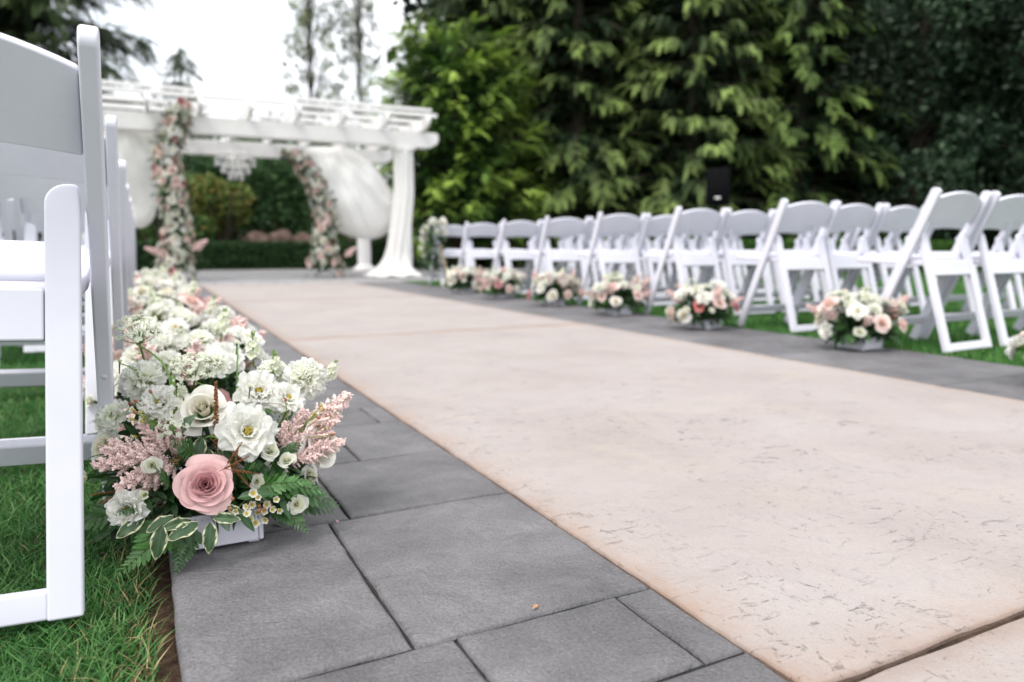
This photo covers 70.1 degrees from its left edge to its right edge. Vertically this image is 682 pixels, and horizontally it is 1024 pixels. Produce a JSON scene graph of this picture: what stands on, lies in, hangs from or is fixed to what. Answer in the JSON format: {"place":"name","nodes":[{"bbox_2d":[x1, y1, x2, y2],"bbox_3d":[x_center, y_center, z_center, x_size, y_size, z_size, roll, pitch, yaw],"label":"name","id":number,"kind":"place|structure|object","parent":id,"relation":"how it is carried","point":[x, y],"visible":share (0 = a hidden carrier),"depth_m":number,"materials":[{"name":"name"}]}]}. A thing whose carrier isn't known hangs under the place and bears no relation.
{"place":"outdoors","nodes":[
{"label":"outdoors","id":0,"kind":"place"},
{"bbox_2d":[37,0,444,221],"label":"sky","id":1,"kind":"structure","parent":0,"point":[238,46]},
{"bbox_2d":[135,224,384,241],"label":"hillside","id":2,"kind":"structure","parent":0,"point":[147,239],"depth_m":31.23,"materials":[{"name":"plant"}]},
{"bbox_2d":[137,170,223,240],"bbox_3d":[-8.088,-3.193,17.309,2.255,2.218,2.339,-4,8,-27],"label":"shrub","id":3,"kind":"object","parent":2,"relation":"on","point":[155,225],"visible":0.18,"depth_m":17.23,"materials":[{"name":"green plant"}]},
{"bbox_2d":[150,41,217,220],"bbox_3d":[-17.765,-10.015,40.312,6.620,12.763,6.312,5,9,32],"label":"spruce tree","id":4,"kind":"object","parent":2,"relation":"on","point":[179,67],"visible":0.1,"depth_m":39.55,"materials":[{"name":"green plant"}]},
{"bbox_2d":[172,172,256,241],"bbox_3d":[-7.204,-3.054,17.534,1.583,1.889,1.876,4,8,26],"label":"shrub","id":5,"kind":"object","parent":2,"relation":"on","point":[224,212],"visible":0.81,"depth_m":17.28,"materials":[{"name":"green plant"}]},
{"bbox_2d":[160,135,289,241],"bbox_3d":[-8.263,-4.276,21.111,3.595,3.383,3.592,-4,8,-27],"label":"shrub","id":6,"kind":"object","parent":2,"relation":"on","point":[204,164],"visible":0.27,"depth_m":20.50,"materials":[{"name":"green plant"}]},
{"bbox_2d":[187,119,286,233],"bbox_3d":[-10.717,-6.181,28.750,4.970,5.179,4.423,4,8,26],"label":"shrub","id":7,"kind":"object","parent":2,"relation":"on","point":[239,139],"visible":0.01,"depth_m":27.94,"materials":[{"name":"green plant"}]},
{"bbox_2d":[242,231,268,241],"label":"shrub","id":8,"kind":"object","parent":2,"relation":"on","point":[253,236],"visible":0.39,"depth_m":17.36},
{"bbox_2d":[267,229,295,241],"bbox_3d":[-5.632,-2.385,17.742,0.815,0.658,0.753,5,9,35],"label":"boulder","id":9,"kind":"object","parent":2,"relation":"on","point":[282,235],"visible":0.45,"depth_m":17.44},
{"bbox_2d":[238,158,345,241],"bbox_3d":[-6.505,-4.009,21.507,2.980,2.757,3.564,-4,8,-27],"label":"shrub","id":10,"kind":"object","parent":2,"relation":"on","point":[289,192],"visible":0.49,"depth_m":20.79,"materials":[{"name":"green plant"}]},
{"bbox_2d":[241,112,354,241],"bbox_3d":[-8.024,-5.838,26.881,4.368,4.980,4.956,-4,8,-27],"label":"shrub","id":11,"kind":"object","parent":2,"relation":"on","point":[312,144],"visible":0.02,"depth_m":26.19,"materials":[{"name":"green plant"}]},
{"bbox_2d":[293,232,312,241],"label":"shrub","id":12,"kind":"object","parent":2,"relation":"on","point":[302,236],"visible":0.26,"depth_m":17.94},
{"bbox_2d":[280,0,347,145],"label":"birch tree","id":13,"kind":"object","parent":2,"relation":"on","point":[306,24],"visible":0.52,"depth_m":28.24,"materials":[{"name":"green plant"}]},
{"bbox_2d":[323,0,394,181],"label":"birch tree","id":14,"kind":"object","parent":2,"relation":"on","point":[358,40],"visible":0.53,"depth_m":29.56,"materials":[{"name":"green plant"}]},
{"bbox_2d":[383,0,591,240],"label":"spruce tree","id":15,"kind":"object","parent":2,"relation":"on","point":[439,14],"depth_m":23.28,"materials":[{"name":"green plant"}]},
{"bbox_2d":[136,266,689,285],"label":"terrace","id":16,"kind":"structure","parent":0,"point":[207,277],"depth_m":12.50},
{"bbox_2d":[144,97,207,281],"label":"flower column","id":17,"kind":"structure","parent":16,"relation":"on","point":[176,185],"depth_m":10.47,"materials":[{"name":"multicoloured plant"}]},
{"bbox_2d":[102,80,438,276],"bbox_3d":[-4.609,-2.482,12.382,6.120,2.752,3.650,-4,8,-27],"label":"pergola","id":18,"kind":"object","parent":16,"relation":"on","point":[373,136],"visible":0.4,"depth_m":11.49,"materials":[{"name":"white paint"}]},
{"bbox_2d":[104,130,163,227],"bbox_3d":[-5.622,-2.525,10.885,0.591,1.662,0.787,5,9,36],"label":"drape","id":19,"kind":"object","parent":18,"relation":"hanging from","point":[134,149],"visible":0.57,"depth_m":10.73,"materials":[{"name":"white fabric"}]},
{"bbox_2d":[214,138,255,179],"bbox_3d":[-4.652,-3.159,12.242,0.674,0.914,0.658,-4,8,-27],"label":"chandelier","id":20,"kind":"object","parent":18,"relation":"hanging from","point":[234,157],"visible":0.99,"depth_m":12.21,"materials":[{"name":"glass"}]},
{"bbox_2d":[304,147,392,238],"bbox_3d":[-2.713,-2.512,12.500,1.673,1.520,1.016,-4,8,-27],"label":"drape","id":21,"kind":"object","parent":18,"relation":"hanging from","point":[358,186],"visible":0.85,"depth_m":12.12,"materials":[{"name":"white fabric"}]},
{"bbox_2d":[362,148,421,276],"bbox_3d":[-2.028,-2.154,12.267,1.023,2.108,0.944,-4,8,-27],"label":"drape","id":22,"kind":"object","parent":18,"relation":"hanging from","point":[395,261],"visible":1,"depth_m":12.23,"materials":[{"name":"white fabric"}]},
{"bbox_2d":[276,147,356,277],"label":"flower column","id":23,"kind":"structure","parent":16,"relation":"on","point":[297,159],"depth_m":11.83,"materials":[{"name":"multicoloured plant"}]},
{"bbox_2d":[0,261,1023,681],"bbox_3d":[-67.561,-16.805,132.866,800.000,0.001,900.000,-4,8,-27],"label":"ground","id":24,"kind":"structure","parent":0,"point":[922,273],"depth_m":5.38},
{"bbox_2d":[0,301,181,681],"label":"grass","id":25,"kind":"structure","parent":24,"relation":"on","point":[22,487],"depth_m":1.14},
{"bbox_2d":[0,199,22,357],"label":"folding chair","id":26,"kind":"object","parent":25,"relation":"on","point":[4,211],"visible":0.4,"depth_m":3.34,"materials":[{"name":"white plastic"}]},
{"bbox_2d":[0,199,37,240],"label":"folding chair","id":27,"kind":"object","parent":25,"relation":"on","point":[29,218],"visible":0.04,"depth_m":4.17,"materials":[{"name":"white plastic"}]},
{"bbox_2d":[0,24,117,627],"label":"folding chair","id":28,"kind":"object","parent":25,"relation":"on","point":[50,100],"visible":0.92,"depth_m":1.02,"materials":[{"name":"white plastic"}]},
{"bbox_2d":[0,115,124,439],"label":"folding chair","id":29,"kind":"object","parent":25,"relation":"on","point":[20,160],"visible":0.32,"depth_m":1.76,"materials":[{"name":"white plastic"}]},
{"bbox_2d":[0,160,128,387],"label":"folding chair","id":30,"kind":"object","parent":25,"relation":"on","point":[18,187],"visible":0.2,"depth_m":2.60,"materials":[{"name":"white plastic"}]},
{"bbox_2d":[13,184,132,352],"bbox_3d":[-2.142,-0.376,3.598,0.468,0.807,0.531,-1,9,-26],"label":"folding chair","id":31,"kind":"object","parent":25,"relation":"on","point":[22,207],"visible":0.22,"depth_m":3.40,"materials":[{"name":"white plastic"}]},
{"bbox_2d":[40,198,133,331],"bbox_3d":[-2.579,-0.478,4.458,0.468,0.807,0.532,-1,9,-26],"label":"folding chair","id":32,"kind":"object","parent":25,"relation":"on","point":[82,220],"visible":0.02,"depth_m":4.38,"materials":[{"name":"white plastic"}]},
{"bbox_2d":[0,0,202,240],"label":"spruce tree","id":33,"kind":"object","parent":24,"relation":"on","point":[17,17],"visible":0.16,"depth_m":20.04,"materials":[{"name":"green plant"}]},
{"bbox_2d":[81,207,134,313],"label":"folding chair","id":34,"kind":"object","parent":24,"relation":"on","point":[83,225],"visible":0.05,"depth_m":5.30,"materials":[{"name":"white plastic"}]},
{"bbox_2d":[96,499,180,681],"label":"soil strip","id":35,"kind":"object","parent":24,"relation":"on","point":[168,661],"visible":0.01,"depth_m":1.06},
{"bbox_2d":[38,240,613,270],"bbox_3d":[-4.515,-2.022,17.146,17.648,0.695,0.992,-4,8,-27],"label":"hedge","id":36,"kind":"object","parent":24,"relation":"on","point":[232,255],"visible":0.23,"depth_m":16.18,"materials":[{"name":"green plant"}]},
{"bbox_2d":[343,12,565,267],"bbox_3d":[-1.485,-4.544,17.789,5.959,6.051,5.909,-4,8,-27],"label":"leafy tree","id":37,"kind":"object","parent":24,"relation":"on","point":[459,190],"visible":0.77,"depth_m":16.93,"materials":[{"name":"green plant"}]},
{"bbox_2d":[164,286,787,681],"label":"path border","id":38,"kind":"object","parent":24,"relation":"on","point":[424,559],"visible":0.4,"depth_m":1.09,"materials":[{"name":"grey concrete"}]},
{"bbox_2d":[135,263,189,289],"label":"bouquet","id":39,"kind":"object","parent":38,"relation":"on","point":[164,270],"visible":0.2,"depth_m":5.92,"materials":[{"name":"white plant"}]},
{"bbox_2d":[133,271,194,297],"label":"bouquet","id":40,"kind":"object","parent":38,"relation":"on","point":[165,276],"visible":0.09,"depth_m":5.09,"materials":[{"name":"white plant"}]},
{"bbox_2d":[132,274,211,319],"bbox_3d":[-2.027,-0.201,4.266,0.548,0.383,0.484,-5,9,-35],"label":"bouquet","id":41,"kind":"object","parent":38,"relation":"on","point":[141,291],"visible":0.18,"depth_m":4.19,"materials":[{"name":"white plant"}]},
{"bbox_2d":[128,278,227,333],"bbox_3d":[-1.605,-0.104,3.418,0.523,0.378,0.459,-3,8,-24],"label":"bouquet","id":42,"kind":"object","parent":38,"relation":"on","point":[170,296],"visible":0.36,"depth_m":3.35,"materials":[{"name":"white plant"}]},
{"bbox_2d":[82,307,295,442],"bbox_3d":[-0.841,0.103,1.883,0.553,0.368,0.444,-5,9,-33],"label":"bouquet","id":43,"kind":"object","parent":38,"relation":"on","point":[184,343],"visible":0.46,"depth_m":1.83,"materials":[{"name":"white plant"}]},
{"bbox_2d":[112,293,265,384],"bbox_3d":[-1.154,0.013,2.571,0.426,0.356,0.564,7,10,42],"label":"bouquet","id":44,"kind":"object","parent":38,"relation":"on","point":[173,319],"visible":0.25,"depth_m":2.53,"materials":[{"name":"white plant"}]},
{"bbox_2d":[83,314,353,575],"bbox_3d":[-0.524,0.153,1.310,0.494,0.400,0.324,-4,8,-27],"label":"bouquet","id":45,"kind":"object","parent":38,"relation":"on","point":[215,490],"visible":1,"depth_m":1.26,"materials":[{"name":"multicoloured plant"}]},
{"bbox_2d":[391,0,591,266],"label":"cedar tree","id":46,"kind":"object","parent":24,"relation":"on","point":[514,11],"visible":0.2,"depth_m":19.56,"materials":[{"name":"green plant"}]},
{"bbox_2d":[488,219,541,293],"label":"folding chair","id":47,"kind":"object","parent":24,"relation":"on","point":[522,227],"visible":0.8,"depth_m":7.90,"materials":[{"name":"white plastic"}]},
{"bbox_2d":[527,220,575,291],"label":"folding chair","id":48,"kind":"object","parent":24,"relation":"on","point":[570,242],"visible":0.34,"depth_m":8.20,"materials":[{"name":"white plastic"}]},
{"bbox_2d":[532,235,570,278],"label":"folding chair","id":49,"kind":"object","parent":24,"relation":"on","point":[566,248],"visible":0.12,"depth_m":9.26,"materials":[{"name":"white plastic"}]},
{"bbox_2d":[478,0,689,267],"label":"cedar tree","id":50,"kind":"object","parent":24,"relation":"on","point":[581,86],"visible":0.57,"depth_m":18.57,"materials":[{"name":"green plant"}]},
{"bbox_2d":[469,0,703,218],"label":"spruce tree","id":51,"kind":"object","parent":24,"relation":"on","point":[605,71],"visible":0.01,"depth_m":23.20,"materials":[{"name":"green plant"}]},
{"bbox_2d":[508,0,681,247],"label":"cedar tree","id":52,"kind":"object","parent":24,"relation":"on","point":[619,73],"visible":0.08,"depth_m":20.16,"materials":[{"name":"green plant"}]},
{"bbox_2d":[573,217,626,296],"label":"folding chair","id":53,"kind":"object","parent":24,"relation":"on","point":[620,241],"visible":0.38,"depth_m":7.25,"materials":[{"name":"white plastic"}]},
{"bbox_2d":[576,212,646,305],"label":"folding chair","id":54,"kind":"object","parent":24,"relation":"on","point":[623,222],"visible":0.88,"depth_m":6.25,"materials":[{"name":"white plastic"}]},
{"bbox_2d":[601,234,647,281],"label":"folding chair","id":55,"kind":"object","parent":24,"relation":"on","point":[614,242],"visible":0.12,"depth_m":8.57,"materials":[{"name":"white plastic"}]},
{"bbox_2d":[636,234,679,286],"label":"folding chair","id":56,"kind":"object","parent":24,"relation":"on","point":[666,273],"visible":0.13,"depth_m":8.84,"materials":[{"name":"white plastic"}]},
{"bbox_2d":[357,282,1023,400],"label":"path border","id":57,"kind":"object","parent":24,"relation":"on","point":[1000,380],"visible":0.88,"depth_m":3.73,"materials":[{"name":"grey concrete"}]},
{"bbox_2d":[441,265,485,293],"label":"bouquet","id":58,"kind":"object","parent":57,"relation":"on","point":[467,279],"visible":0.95,"depth_m":7.96,"materials":[{"name":"white plant"}]},
{"bbox_2d":[477,266,527,298],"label":"bouquet","id":59,"kind":"object","parent":57,"relation":"on","point":[503,282],"visible":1,"depth_m":7.18,"materials":[{"name":"white plant"}]},
{"bbox_2d":[526,267,583,305],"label":"bouquet","id":60,"kind":"object","parent":57,"relation":"on","point":[559,289],"visible":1,"depth_m":6.33,"materials":[{"name":"white plant"}]},
{"bbox_2d":[582,271,650,315],"bbox_3d":[0.798,-0.364,5.553,0.540,0.333,0.459,-2,8,-17],"label":"bouquet","id":61,"kind":"object","parent":57,"relation":"on","point":[614,298],"visible":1,"depth_m":5.46,"materials":[{"name":"white plant"}]},
{"bbox_2d":[661,278,743,329],"bbox_3d":[1.211,-0.236,4.624,0.524,0.318,0.492,-7,10,-42],"label":"bouquet","id":62,"kind":"object","parent":57,"relation":"on","point":[705,308],"visible":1,"depth_m":4.53,"materials":[{"name":"white plant"}]},
{"bbox_2d":[806,287,909,350],"bbox_3d":[1.760,-0.121,3.723,0.522,0.319,0.443,-4,8,-28],"label":"bouquet","id":63,"kind":"object","parent":57,"relation":"on","point":[861,322],"visible":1,"depth_m":3.63,"materials":[{"name":"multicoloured plant"}]},
{"bbox_2d":[1004,331,1023,365],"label":"bouquet","id":64,"kind":"object","parent":57,"relation":"on","point":[1015,344],"visible":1,"depth_m":2.83,"materials":[{"name":"white plant"}]},
{"bbox_2d":[575,0,809,268],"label":"cedar tree","id":65,"kind":"object","parent":24,"relation":"on","point":[695,127],"visible":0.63,"depth_m":18.10,"materials":[{"name":"green plant"}]},
{"bbox_2d":[373,0,1023,250],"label":"forest","id":66,"kind":"object","parent":24,"relation":"on","point":[408,9],"depth_m":32.91,"materials":[{"name":"green plant"}]},
{"bbox_2d":[671,229,729,290],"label":"folding chair","id":67,"kind":"object","parent":24,"relation":"on","point":[694,269],"visible":0.17,"depth_m":6.71,"materials":[{"name":"white plastic"}]},
{"bbox_2d":[698,208,774,315],"bbox_3d":[1.742,-0.625,5.745,0.468,0.807,0.532,-4,8,-27],"label":"folding chair","id":68,"kind":"object","parent":24,"relation":"on","point":[751,220],"visible":0.7,"depth_m":5.59,"materials":[{"name":"white plastic"}]},
{"bbox_2d":[711,230,775,301],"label":"folding chair","id":69,"kind":"object","parent":24,"relation":"on","point":[731,240],"visible":0.2,"depth_m":6.83,"materials":[{"name":"white plastic"}]},
{"bbox_2d":[722,233,764,291],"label":"folding chair","id":70,"kind":"object","parent":24,"relation":"on","point":[740,247],"visible":0.1,"depth_m":8.08,"materials":[{"name":"white plastic"}]},
{"bbox_2d":[625,0,864,236],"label":"spruce tree","id":71,"kind":"object","parent":24,"relation":"on","point":[679,101],"visible":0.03,"depth_m":22.57,"materials":[{"name":"green plant"}]},
{"bbox_2d":[747,230,809,300],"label":"folding chair","id":72,"kind":"object","parent":24,"relation":"on","point":[798,241],"visible":0.2,"depth_m":7.19,"materials":[{"name":"white plastic"}]},
{"bbox_2d":[741,209,819,312],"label":"folding chair","id":73,"kind":"object","parent":24,"relation":"on","point":[807,240],"visible":0.25,"depth_m":5.88,"materials":[{"name":"white plastic"}]},
{"bbox_2d":[736,199,840,332],"bbox_3d":[1.757,-0.483,4.652,0.468,0.807,0.531,-4,8,-25],"label":"folding chair","id":74,"kind":"object","parent":24,"relation":"on","point":[813,213],"visible":0.92,"depth_m":4.52,"materials":[{"name":"white plastic"}]},
{"bbox_2d":[650,239,955,273],"bbox_3d":[6.765,-1.854,15.794,8.745,0.716,1.192,-4,8,-27],"label":"hedge","id":75,"kind":"object","parent":24,"relation":"on","point":[935,246],"visible":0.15,"depth_m":15.16,"materials":[{"name":"green plant"}]},
{"bbox_2d":[693,0,914,269],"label":"cedar tree","id":76,"kind":"object","parent":24,"relation":"on","point":[804,24],"visible":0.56,"depth_m":18.34,"materials":[{"name":"green plant"}]},
{"bbox_2d":[784,231,842,289],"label":"folding chair","id":77,"kind":"object","parent":24,"relation":"on","point":[835,237],"visible":0.12,"depth_m":7.40,"materials":[{"name":"white plastic"}]},
{"bbox_2d":[785,226,856,300],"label":"folding chair","id":78,"kind":"object","parent":24,"relation":"on","point":[844,244],"visible":0.3,"depth_m":6.17,"materials":[{"name":"white plastic"}]},
{"bbox_2d":[784,201,883,322],"bbox_3d":[2.155,-0.515,4.903,0.468,0.807,0.532,-4,8,-28],"label":"folding chair","id":79,"kind":"object","parent":24,"relation":"on","point":[867,217],"visible":0.55,"depth_m":4.79,"materials":[{"name":"white plastic"}]},
{"bbox_2d":[732,0,955,237],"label":"dark tree","id":80,"kind":"object","parent":24,"relation":"on","point":[901,135],"visible":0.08,"depth_m":20.00,"materials":[{"name":"green plant"}]},
{"bbox_2d":[833,227,900,296],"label":"folding chair","id":81,"kind":"object","parent":24,"relation":"on","point":[855,239],"visible":0.27,"depth_m":6.29,"materials":[{"name":"white plastic"}]},
{"bbox_2d":[836,203,925,311],"bbox_3d":[2.587,-0.545,5.131,0.468,0.807,0.532,-4,9,-30],"label":"folding chair","id":82,"kind":"object","parent":24,"relation":"on","point":[901,217],"visible":0.44,"depth_m":4.94,"materials":[{"name":"white plastic"}]},
{"bbox_2d":[871,228,933,305],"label":"folding chair","id":83,"kind":"object","parent":24,"relation":"on","point":[898,244],"visible":0.19,"depth_m":6.39,"materials":[{"name":"white plastic"}]},
{"bbox_2d":[857,187,992,352],"bbox_3d":[2.162,-0.375,3.828,0.468,0.807,0.532,-4,9,-29],"label":"folding chair","id":84,"kind":"object","parent":24,"relation":"on","point":[968,208],"visible":0.9,"depth_m":3.70,"materials":[{"name":"white plastic"}]},
{"bbox_2d":[831,0,1023,250],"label":"dark tree","id":85,"kind":"object","parent":24,"relation":"on","point":[896,50],"visible":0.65,"depth_m":17.63,"materials":[{"name":"green plant"}]},
{"bbox_2d":[885,221,974,311],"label":"folding chair","id":86,"kind":"object","parent":24,"relation":"on","point":[946,224],"visible":0.16,"depth_m":5.25,"materials":[{"name":"white plastic"}]},
{"bbox_2d":[879,0,1023,250],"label":"dark tree","id":87,"kind":"object","parent":24,"relation":"on","point":[1017,69],"visible":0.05,"depth_m":19.79,"materials":[{"name":"green plant"}]},
{"bbox_2d":[920,191,1023,346],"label":"folding chair","id":88,"kind":"object","parent":24,"relation":"on","point":[1010,208],"visible":0.77,"depth_m":3.87,"materials":[{"name":"white plastic"}]},
{"bbox_2d":[925,0,1023,251],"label":"dark tree","id":89,"kind":"object","parent":24,"relation":"on","point":[1012,155],"visible":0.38,"depth_m":17.33,"materials":[{"name":"green plant"}]},
{"bbox_2d":[935,222,1016,311],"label":"folding chair","id":90,"kind":"object","parent":24,"relation":"on","point":[1004,228],"visible":0.21,"depth_m":5.50,"materials":[{"name":"white plastic"}]},
{"bbox_2d":[969,223,1023,311],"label":"folding chair","id":91,"kind":"object","parent":24,"relation":"on","point":[1017,286],"visible":0.29,"depth_m":5.55,"materials":[{"name":"white plastic"}]},
{"bbox_2d":[975,253,1023,334],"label":"folding chair","id":92,"kind":"object","parent":24,"relation":"on","point":[1019,323],"visible":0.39,"depth_m":4.39,"materials":[{"name":"white plastic"}]},
{"bbox_2d":[201,282,1023,681],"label":"aisle","id":93,"kind":"object","parent":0,"point":[789,520],"visible":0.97,"depth_m":1.74,"materials":[{"name":"beige concrete"}]},
{"bbox_2d":[404,273,1023,366],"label":"grass","id":94,"kind":"structure","parent":0,"point":[925,346],"depth_m":4.82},
{"bbox_2d":[429,224,469,285],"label":"folding chair","id":95,"kind":"object","parent":94,"relation":"on","point":[455,230],"visible":0.45,"depth_m":9.59,"materials":[{"name":"white plastic"}]},
{"bbox_2d":[411,214,449,282],"bbox_3d":[-1.056,-1.187,9.399,0.588,0.879,0.376,-4,8,-27],"label":"posy","id":96,"kind":"object","parent":95,"relation":"attached to","point":[432,222],"visible":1,"depth_m":9.37,"materials":[{"name":"white plant"}]},
{"bbox_2d":[455,222,501,289],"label":"folding chair","id":97,"kind":"object","parent":94,"relation":"on","point":[488,229],"visible":0.78,"depth_m":8.73,"materials":[{"name":"white plastic"}]},
{"bbox_2d":[499,223,536,287],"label":"folding chair","id":98,"kind":"object","parent":94,"relation":"on","point":[518,249],"visible":0.18,"depth_m":9.01,"materials":[{"name":"white plastic"}]},
{"bbox_2d":[530,216,589,299],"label":"folding chair","id":99,"kind":"object","parent":94,"relation":"on","point":[568,225],"visible":0.8,"depth_m":7.05,"materials":[{"name":"white plastic"}]},
{"bbox_2d":[567,233,613,288],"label":"folding chair","id":100,"kind":"object","parent":94,"relation":"on","point":[608,242],"visible":0.26,"depth_m":8.43,"materials":[{"name":"white plastic"}]},
{"bbox_2d":[611,231,665,296],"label":"folding chair","id":101,"kind":"object","parent":94,"relation":"on","point":[658,241],"visible":0.27,"depth_m":7.56,"materials":[{"name":"white plastic"}]},
{"bbox_2d":[628,213,689,305],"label":"folding chair","id":102,"kind":"object","parent":94,"relation":"on","point":[662,223],"visible":0.56,"depth_m":6.42,"materials":[{"name":"white plastic"}]},
{"bbox_2d":[649,232,700,293],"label":"folding chair","id":103,"kind":"object","parent":94,"relation":"on","point":[694,244],"visible":0.25,"depth_m":7.80,"materials":[{"name":"white plastic"}]},
{"bbox_2d":[643,206,727,314],"bbox_3d":[1.306,-0.595,5.512,0.468,0.807,0.531,-4,9,-29],"label":"folding chair","id":104,"kind":"object","parent":94,"relation":"on","point":[709,219],"visible":0.84,"depth_m":5.39,"materials":[{"name":"white plastic"}]},
{"bbox_2d":[689,230,738,292],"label":"folding chair","id":105,"kind":"object","parent":94,"relation":"on","point":[703,240],"visible":0.17,"depth_m":7.91,"materials":[{"name":"white plastic"}]},
{"bbox_2d":[700,168,742,278],"bbox_3d":[3.022,-1.681,10.607,0.730,1.615,0.716,2,8,15],"label":"loudspeaker","id":106,"kind":"object","parent":94,"relation":"on","point":[717,187],"visible":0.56,"depth_m":10.44,"materials":[{"name":"black plastic"}]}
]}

